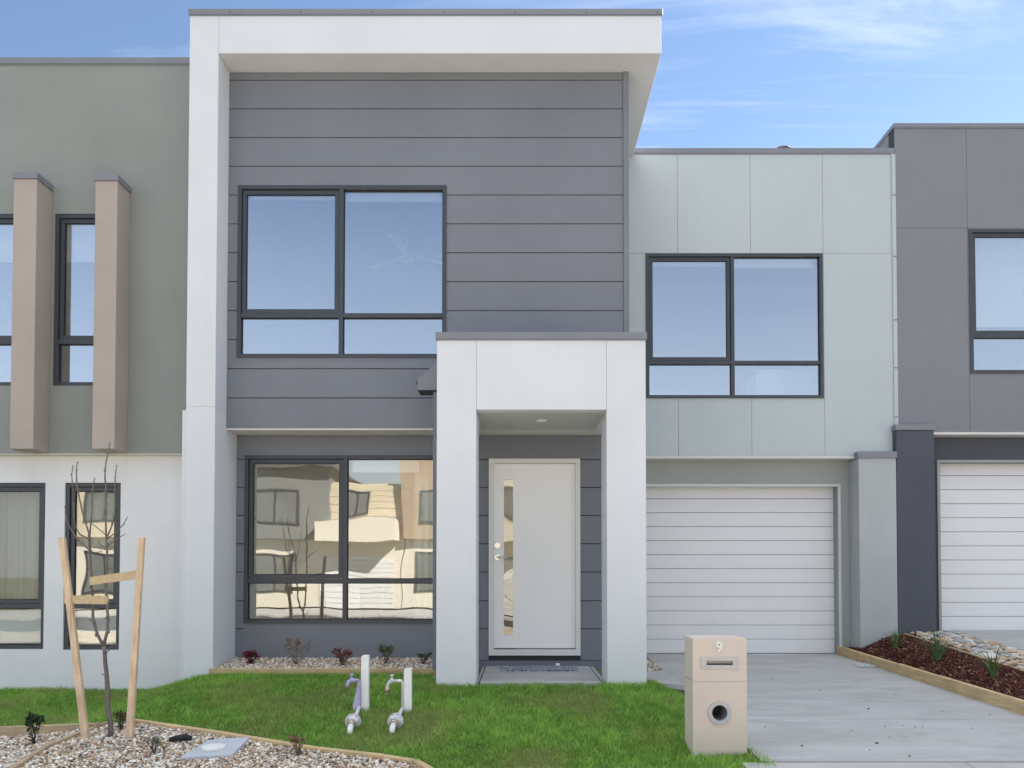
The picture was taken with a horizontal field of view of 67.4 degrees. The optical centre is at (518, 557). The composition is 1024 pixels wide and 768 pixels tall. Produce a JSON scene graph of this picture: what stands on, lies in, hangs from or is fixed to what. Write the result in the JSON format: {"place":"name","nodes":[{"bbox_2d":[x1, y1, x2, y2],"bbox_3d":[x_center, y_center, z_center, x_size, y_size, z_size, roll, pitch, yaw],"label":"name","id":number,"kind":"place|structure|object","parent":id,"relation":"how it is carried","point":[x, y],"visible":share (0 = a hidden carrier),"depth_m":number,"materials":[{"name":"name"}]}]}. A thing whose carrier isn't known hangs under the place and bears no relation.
{"place":"outdoors","nodes":[
{"label":"outdoors","id":0,"kind":"place"},
{"bbox_2d":[0,721,421,767],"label":"gravel","id":1,"kind":"structure","parent":0,"point":[102,756],"depth_m":5.38,"materials":[{"name":"grey gravel"}]},
{"bbox_2d":[24,711,44,744],"bbox_3d":[-3.608,1.267,5.713,0.145,0.273,0.141,-1,-2,34],"label":"shrub","id":2,"kind":"object","parent":1,"relation":"on","point":[29,719],"visible":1,"depth_m":5.71,"materials":[{"name":"green plant"}]},
{"bbox_2d":[58,537,89,739],"bbox_3d":[-3.328,0.629,5.755,0.251,1.570,0.032,0,-1,0],"label":"timber stake","id":3,"kind":"object","parent":1,"relation":"in","point":[78,676],"visible":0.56,"depth_m":5.74,"materials":[{"name":"brown wood"}]},
{"bbox_2d":[64,595,108,603],"bbox_3d":[-3.255,0.314,5.781,0.330,0.067,0.052,0,-1,0],"label":"tree tie","id":4,"kind":"object","parent":3,"relation":"attached to","point":[77,599],"visible":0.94,"depth_m":5.76,"materials":[{"name":"beige fabric"}]},
{"bbox_2d":[64,442,127,738],"bbox_3d":[-3.169,0.249,5.786,0.525,2.240,0.182,0,-1,0],"label":"sapling","id":5,"kind":"object","parent":1,"relation":"on","point":[107,696],"visible":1,"depth_m":5.78,"materials":[{"name":"brown plant"}]},
{"bbox_2d":[113,710,126,729],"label":"shrub","id":6,"kind":"object","parent":1,"relation":"on","point":[120,714],"visible":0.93,"depth_m":5.91,"materials":[{"name":"green plant"}]},
{"bbox_2d":[125,537,145,737],"bbox_3d":[-2.871,0.625,5.747,0.126,1.562,0.032,0,-1,0],"label":"timber stake","id":7,"kind":"object","parent":1,"relation":"in","point":[131,701],"visible":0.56,"depth_m":5.73,"materials":[{"name":"brown wood"}]},
{"bbox_2d":[89,570,135,584],"bbox_3d":[-3.035,0.147,5.792,0.401,0.113,0.052,0,-1,0],"label":"tree tie","id":8,"kind":"object","parent":7,"relation":"attached to","point":[111,578],"visible":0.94,"depth_m":5.77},
{"bbox_2d":[143,736,163,752],"bbox_3d":[-2.581,1.323,5.412,0.138,0.143,0.119,1,-2,-41],"label":"shrub","id":9,"kind":"object","parent":1,"relation":"on","point":[153,749],"visible":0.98,"depth_m":5.41,"materials":[{"name":"green plant"}]},
{"bbox_2d":[169,733,191,741],"bbox_3d":[-2.488,1.319,5.648,0.157,0.057,0.049,0,-1,-8],"label":"irrigation fitting","id":10,"kind":"object","parent":1,"relation":"on","point":[185,737],"visible":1,"depth_m":5.63,"materials":[{"name":"black plastic"}]},
{"bbox_2d":[180,737,249,760],"bbox_3d":[-2.158,1.369,5.473,0.341,0.104,0.398,0,-1,0],"label":"pit lid","id":11,"kind":"object","parent":1,"relation":"on","point":[220,748],"visible":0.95,"depth_m":5.40,"materials":[{"name":"concrete"}]},
{"bbox_2d":[287,734,307,755],"bbox_3d":[-1.546,1.314,5.379,0.138,0.169,0.138,1,-2,-37],"label":"shrub","id":12,"kind":"object","parent":1,"relation":"on","point":[294,739],"visible":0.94,"depth_m":5.37,"materials":[{"name":"brown plant"}]},
{"bbox_2d":[215,656,431,667],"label":"gravel","id":13,"kind":"structure","parent":0,"point":[306,662],"depth_m":8.11,"materials":[{"name":"beige gravel"}]},
{"bbox_2d":[242,649,259,663],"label":"shrub","id":14,"kind":"object","parent":13,"relation":"on","point":[252,654],"visible":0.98,"depth_m":8.08,"materials":[{"name":"red plant"}]},
{"bbox_2d":[283,636,313,663],"bbox_3d":[-2.333,0.979,8.096,0.319,0.327,0.228,0,-1,0],"label":"shrub","id":15,"kind":"object","parent":13,"relation":"on","point":[296,641],"visible":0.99,"depth_m":8.08,"materials":[{"name":"brown plant"}]},
{"bbox_2d":[331,646,352,664],"bbox_3d":[-1.836,1.034,8.024,0.235,0.228,0.220,1,-2,-35],"label":"shrub","id":16,"kind":"object","parent":13,"relation":"on","point":[339,655],"visible":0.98,"depth_m":8.01,"materials":[{"name":"red plant"}]},
{"bbox_2d":[377,643,393,663],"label":"shrub","id":17,"kind":"object","parent":13,"relation":"on","point":[381,649],"visible":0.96,"depth_m":8.09,"materials":[{"name":"green plant"}]},
{"bbox_2d":[417,652,431,663],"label":"shrub","id":18,"kind":"object","parent":13,"relation":"on","point":[420,656],"visible":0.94,"depth_m":8.09,"materials":[{"name":"green plant"}]},
{"bbox_2d":[0,636,932,767],"bbox_3d":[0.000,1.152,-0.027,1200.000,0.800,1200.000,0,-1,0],"label":"ground","id":19,"kind":"structure","parent":0,"point":[599,671],"depth_m":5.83,"materials":[{"name":"green plant"}]},
{"bbox_2d":[8,745,48,767],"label":"edging board","id":20,"kind":"object","parent":19,"relation":"on","point":[25,759],"visible":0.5,"depth_m":5.30,"materials":[{"name":"brown wood"}]},
{"bbox_2d":[0,722,99,736],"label":"edging board","id":21,"kind":"object","parent":19,"relation":"on","point":[8,731],"visible":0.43,"depth_m":6.07,"materials":[{"name":"brown wood"}]},
{"bbox_2d":[44,731,80,747],"bbox_3d":[-3.376,1.400,5.727,0.040,0.177,0.356,0,-1,15],"label":"edging board","id":22,"kind":"object","parent":19,"relation":"on","point":[61,740],"visible":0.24,"depth_m":5.69,"materials":[{"name":"brown wood"}]},
{"bbox_2d":[0,57,189,690],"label":"townhouse","id":23,"kind":"structure","parent":19,"relation":"on","point":[94,163],"depth_m":8.40,"materials":[{"name":"paint"}]},
{"bbox_2d":[0,214,12,385],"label":"window","id":24,"kind":"structure","parent":23,"relation":"in","point":[6,220],"depth_m":8.49,"materials":[{"name":"glass"}]},
{"bbox_2d":[0,483,45,648],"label":"window","id":25,"kind":"structure","parent":23,"relation":"in","point":[4,487],"depth_m":8.45,"materials":[{"name":"metal"}]},
{"bbox_2d":[53,214,94,385],"bbox_3d":[-4.794,-2.867,8.461,0.543,1.993,0.165,0,-1,0],"label":"window","id":26,"kind":"structure","parent":23,"relation":"in","point":[74,233],"depth_m":8.41,"materials":[{"name":"metal"}]},
{"bbox_2d":[64,483,120,649],"bbox_3d":[-4.682,0.090,8.483,0.614,1.834,0.090,0,-1,0],"label":"window","id":27,"kind":"structure","parent":23,"relation":"in","point":[83,487],"depth_m":8.46,"materials":[{"name":"metal"}]},
{"bbox_2d":[89,721,107,730],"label":"edging board","id":28,"kind":"object","parent":19,"relation":"on","point":[99,726],"visible":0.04,"depth_m":6.00,"materials":[{"name":"brown wood"}]},
{"bbox_2d":[135,718,228,736],"bbox_3d":[-2.632,1.361,5.941,0.942,0.174,0.050,-1,-1,20],"label":"edging board","id":29,"kind":"object","parent":19,"relation":"on","point":[193,729],"visible":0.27,"depth_m":5.90,"materials":[{"name":"brown wood"}]},
{"bbox_2d":[226,732,317,753],"bbox_3d":[-1.810,1.397,5.624,0.819,0.172,0.050,-1,-1,22],"label":"edging board","id":30,"kind":"object","parent":19,"relation":"on","point":[274,742],"visible":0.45,"depth_m":5.61,"materials":[{"name":"brown wood"}]},
{"bbox_2d":[209,668,435,675],"bbox_3d":[-1.988,1.216,7.784,2.295,0.195,0.040,0,-1,0],"label":"edging board","id":31,"kind":"object","parent":19,"relation":"on","point":[346,671],"visible":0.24,"depth_m":7.76,"materials":[{"name":"brown wood"}]},
{"bbox_2d":[316,747,384,759],"bbox_3d":[-1.184,1.422,5.400,0.516,0.151,0.050,0,-1,16],"label":"edging board","id":32,"kind":"object","parent":19,"relation":"on","point":[354,753],"visible":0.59,"depth_m":5.38,"materials":[{"name":"brown wood"}]},
{"bbox_2d":[345,655,369,734],"bbox_3d":[-1.332,1.079,6.125,0.192,0.548,0.647,0,-1,-3],"label":"tap stand","id":33,"kind":"object","parent":19,"relation":"on","point":[353,720],"visible":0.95,"depth_m":6.40,"materials":[{"name":"white plastic"}]},
{"bbox_2d":[385,668,411,734],"bbox_3d":[-0.999,1.130,6.114,0.218,0.442,0.591,0,-1,0],"label":"tap stand","id":34,"kind":"object","parent":19,"relation":"on","point":[395,720],"visible":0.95,"depth_m":6.35,"materials":[{"name":"white plastic"}]},
{"bbox_2d":[383,754,415,763],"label":"edging board","id":35,"kind":"object","parent":19,"relation":"on","point":[400,759],"visible":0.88,"depth_m":5.26,"materials":[{"name":"brown wood"}]},
{"bbox_2d":[413,759,432,767],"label":"edging board","id":36,"kind":"object","parent":19,"relation":"on","point":[419,763],"visible":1,"depth_m":5.15,"materials":[{"name":"brown wood"}]},
{"bbox_2d":[183,9,897,686],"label":"townhouse","id":37,"kind":"structure","parent":19,"relation":"on","point":[509,343],"depth_m":8.45,"materials":[{"name":"paint"}]},
{"bbox_2d":[243,455,432,622],"bbox_3d":[-1.915,-0.219,8.538,2.220,1.877,0.165,0,-1,0],"label":"window","id":38,"kind":"structure","parent":37,"relation":"in","point":[361,463],"depth_m":8.48,"materials":[{"name":"metal"}]},
{"bbox_2d":[236,185,446,357],"bbox_3d":[-1.893,-3.118,8.296,2.237,1.962,0.165,0,-1,0],"label":"window","id":39,"kind":"structure","parent":37,"relation":"in","point":[355,193],"depth_m":8.23,"materials":[{"name":"metal"}]},
{"bbox_2d":[314,590,394,618],"bbox_3d":[-1.700,0.805,10.184,1.800,0.750,0.900,0,-1,0],"label":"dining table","id":40,"kind":"object","parent":37,"relation":"in","point":[323,607],"visible":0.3,"depth_m":9.81,"materials":[{"name":"white wood"}]},
{"bbox_2d":[348,577,383,618],"bbox_3d":[-2.150,0.731,10.800,0.500,0.932,0.529,0,-1,0],"label":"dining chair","id":41,"kind":"object","parent":37,"relation":"in","point":[371,600],"visible":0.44,"depth_m":11.00,"materials":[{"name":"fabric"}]},
{"bbox_2d":[394,577,412,618],"bbox_3d":[-1.300,0.703,9.592,0.500,0.932,0.529,0,-1,0],"label":"dining chair","id":42,"kind":"object","parent":37,"relation":"in","point":[404,597],"visible":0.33,"depth_m":9.38,"materials":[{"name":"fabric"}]},
{"bbox_2d":[494,464,574,647],"bbox_3d":[0.173,-0.025,8.467,0.900,2.033,0.112,0,-1,0],"label":"front door","id":43,"kind":"structure","parent":37,"relation":"in","point":[543,494],"depth_m":8.48,"materials":[{"name":"paint"}]},
{"bbox_2d":[500,666,578,670],"bbox_3d":[0.210,1.172,8.155,0.820,0.012,0.400,0,-1,0],"label":"doormat","id":44,"kind":"object","parent":37,"relation":"on","point":[538,668],"visible":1,"depth_m":8.09,"materials":[{"name":"grey fabric"}]},
{"bbox_2d":[646,253,823,398],"bbox_3d":[2.772,-3.014,9.944,2.278,1.937,0.165,0,-1,0],"label":"window","id":45,"kind":"structure","parent":37,"relation":"in","point":[730,261],"depth_m":9.88,"materials":[{"name":"metal"}]},
{"bbox_2d":[646,487,834,653],"bbox_3d":[2.864,0.150,10.147,2.587,2.239,0.024,0,-1,0],"label":"garage door","id":46,"kind":"structure","parent":37,"relation":"in","point":[756,564],"depth_m":10.14,"materials":[{"name":"metal"}]},
{"bbox_2d":[685,635,746,755],"bbox_3d":[1.409,1.023,5.507,0.378,0.914,0.280,0,-1,0],"label":"letterbox","id":47,"kind":"object","parent":19,"relation":"on","point":[715,693],"visible":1,"depth_m":5.38,"materials":[{"name":"concrete"}]},
{"bbox_2d":[837,646,896,673],"bbox_3d":[4.207,1.274,9.300,0.050,0.295,1.471,0,-1,-2],"label":"edging board","id":48,"kind":"object","parent":19,"relation":"on","point":[878,662],"visible":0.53,"depth_m":9.22,"materials":[{"name":"brown wood"}]},
{"bbox_2d":[742,762,1023,767],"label":"footpath","id":49,"kind":"structure","parent":19,"relation":"on","point":[896,765],"depth_m":5.09,"materials":[{"name":"concrete"}]},
{"bbox_2d":[897,663,936,685],"bbox_3d":[4.250,1.298,8.192,0.050,0.264,0.742,0,-1,-2],"label":"edging board","id":50,"kind":"object","parent":19,"relation":"on","point":[920,675],"visible":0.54,"depth_m":8.16,"materials":[{"name":"brown wood"}]},
{"bbox_2d":[904,633,977,656],"bbox_3d":[4.903,1.065,8.956,0.035,0.274,1.365,0,-1,-5],"label":"edging board","id":51,"kind":"object","parent":19,"relation":"on","point":[962,651],"visible":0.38,"depth_m":8.69,"materials":[{"name":"brown wood"}]},
{"bbox_2d":[874,123,1023,635],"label":"townhouse","id":52,"kind":"structure","parent":19,"relation":"on","point":[958,437],"depth_m":9.91,"materials":[{"name":"fiber cement"},{"name":"metal"},{"name":"glass"}]},
{"bbox_2d":[940,464,1023,629],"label":"garage door","id":53,"kind":"structure","parent":52,"relation":"in","point":[982,505],"depth_m":10.15,"materials":[{"name":"metal"}]},
{"bbox_2d":[968,229,1023,372],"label":"window","id":54,"kind":"structure","parent":52,"relation":"in","point":[996,256],"depth_m":9.97,"materials":[{"name":"glass"}]},
{"bbox_2d":[935,675,1023,714],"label":"edging board","id":55,"kind":"object","parent":19,"relation":"on","point":[1001,700],"visible":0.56,"depth_m":7.09,"materials":[{"name":"brown wood"}]},
{"bbox_2d":[978,656,1023,671],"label":"edging board","id":56,"kind":"object","parent":19,"relation":"on","point":[993,661],"visible":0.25,"depth_m":7.92,"materials":[{"name":"brown wood"}]},
{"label":"stone strip base","id":57,"kind":"structure","parent":19,"relation":"on","visible":0},
{"bbox_2d":[931,631,942,635],"bbox_3d":[5.184,0.939,9.522,0.149,0.064,0.064,0,-1,3],"label":"river stone","id":58,"kind":"object","parent":57,"relation":"on","point":[937,633],"visible":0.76,"depth_m":9.50,"materials":[{"name":"grey stone"}]},
{"bbox_2d":[950,635,961,638],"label":"river stone","id":59,"kind":"object","parent":57,"relation":"on","point":[954,636],"visible":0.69,"depth_m":9.30,"materials":[{"name":"grey stone"}]},
{"bbox_2d":[952,639,969,643],"bbox_3d":[5.183,0.990,9.006,0.189,0.092,0.113,-1,10,34],"label":"river stone","id":60,"kind":"object","parent":57,"relation":"on","point":[960,640],"visible":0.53,"depth_m":8.97,"materials":[{"name":"grey stone"}]},
{"bbox_2d":[964,647,971,652],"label":"river stone","id":61,"kind":"object","parent":57,"relation":"on","point":[967,649],"visible":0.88,"depth_m":8.58,"materials":[{"name":"beige stone"}]},
{"bbox_2d":[972,648,980,653],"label":"river stone","id":62,"kind":"object","parent":57,"relation":"on","point":[978,650],"visible":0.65,"depth_m":8.52,"materials":[{"name":"grey stone"}]},
{"bbox_2d":[979,653,995,657],"bbox_3d":[5.061,1.079,8.275,0.199,0.098,0.147,14,-4,-20],"label":"river stone","id":63,"kind":"object","parent":57,"relation":"on","point":[986,656],"visible":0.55,"depth_m":8.24,"materials":[{"name":"grey stone"}]},
{"bbox_2d":[981,649,993,652],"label":"river stone","id":64,"kind":"object","parent":57,"relation":"on","point":[984,651],"visible":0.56,"depth_m":8.43,"materials":[{"name":"grey stone"}]},
{"bbox_2d":[981,646,993,649],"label":"river stone","id":65,"kind":"object","parent":57,"relation":"on","point":[989,648],"visible":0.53,"depth_m":8.62,"materials":[{"name":"grey stone"}]},
{"bbox_2d":[988,642,1001,645],"bbox_3d":[5.479,1.007,8.862,0.171,0.078,0.078,-16,-22,41],"label":"river stone","id":66,"kind":"object","parent":57,"relation":"on","point":[995,643],"visible":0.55,"depth_m":8.83,"materials":[{"name":"beige stone"}]},
{"bbox_2d":[997,656,1006,661],"bbox_3d":[5.084,1.073,8.088,0.095,0.069,0.151,12,19,37],"label":"river stone","id":67,"kind":"object","parent":57,"relation":"on","point":[1003,658],"visible":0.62,"depth_m":8.06,"materials":[{"name":"beige stone"}]},
{"bbox_2d":[1004,661,1017,665],"bbox_3d":[5.065,1.089,7.910,0.134,0.051,0.065,-20,0,38],"label":"river stone","id":68,"kind":"object","parent":57,"relation":"on","point":[1012,663],"visible":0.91,"depth_m":7.89,"materials":[{"name":"beige stone"}]},
{"bbox_2d":[1004,649,1017,652],"bbox_3d":[5.459,1.033,8.518,0.145,0.052,0.085,-12,-6,43],"label":"river stone","id":69,"kind":"object","parent":57,"relation":"on","point":[1012,650],"visible":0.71,"depth_m":8.49,"materials":[{"name":"beige stone"}]},
{"bbox_2d":[1009,655,1021,659],"bbox_3d":[5.323,1.071,8.213,0.149,0.069,0.090,8,9,7],"label":"river stone","id":70,"kind":"object","parent":57,"relation":"on","point":[1017,657],"visible":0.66,"depth_m":8.18,"materials":[{"name":"grey stone"}]},
{"bbox_2d":[0,0,1023,147],"label":"sky","id":71,"kind":"structure","parent":0,"point":[730,73],"materials":[{"name":"blue"}]},
{"bbox_2d":[647,670,683,689],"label":"side path","id":72,"kind":"structure","parent":0,"point":[663,676],"depth_m":7.72,"materials":[{"name":"concrete"}]},
{"bbox_2d":[647,654,1023,762],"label":"driveway","id":73,"kind":"structure","parent":0,"point":[834,719],"depth_m":6.45,"materials":[{"name":"concrete"}]},
{"bbox_2d":[850,662,876,666],"bbox_3d":[4.108,1.261,9.115,0.271,0.038,0.337,0,-1,0],"label":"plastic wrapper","id":74,"kind":"object","parent":73,"relation":"on","point":[859,664],"visible":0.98,"depth_m":9.06,"materials":[{"name":"white plastic"}]},
{"bbox_2d":[849,633,1023,699],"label":"mulch","id":75,"kind":"object","parent":0,"point":[1011,679],"visible":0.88,"depth_m":8.14,"materials":[{"name":"brown wood"}]},
{"bbox_2d":[882,628,907,647],"bbox_3d":[4.499,0.951,9.177,0.416,0.285,0.386,0,-1,0],"label":"strappy plant","id":76,"kind":"object","parent":75,"relation":"on","point":[896,641],"visible":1,"depth_m":9.16,"materials":[{"name":"green plant"}]},
{"bbox_2d":[912,625,966,662],"bbox_3d":[4.532,0.918,8.354,0.642,0.448,0.506,-1,-2,37],"label":"strappy plant","id":77,"kind":"object","parent":75,"relation":"on","point":[938,655],"visible":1,"depth_m":8.31,"materials":[{"name":"green plant"}]},
{"bbox_2d":[976,642,1010,677],"bbox_3d":[4.595,0.972,7.463,0.368,0.408,0.432,-1,-2,27],"label":"strappy plant","id":78,"kind":"object","parent":75,"relation":"on","point":[992,670],"visible":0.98,"depth_m":7.42,"materials":[{"name":"green plant"}]},
{"bbox_2d":[942,630,1023,650],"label":"neighbour driveway","id":79,"kind":"structure","parent":0,"point":[1013,638],"depth_m":9.45,"materials":[{"name":"concrete"}]},
{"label":"gravel strip base","id":80,"kind":"structure","parent":0,"visible":0},
{"bbox_2d":[647,659,661,671],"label":"gravel","id":81,"kind":"structure","parent":80,"relation":"on","point":[650,664],"depth_m":8.78,"materials":[{"name":"beige gravel"}]}
]}

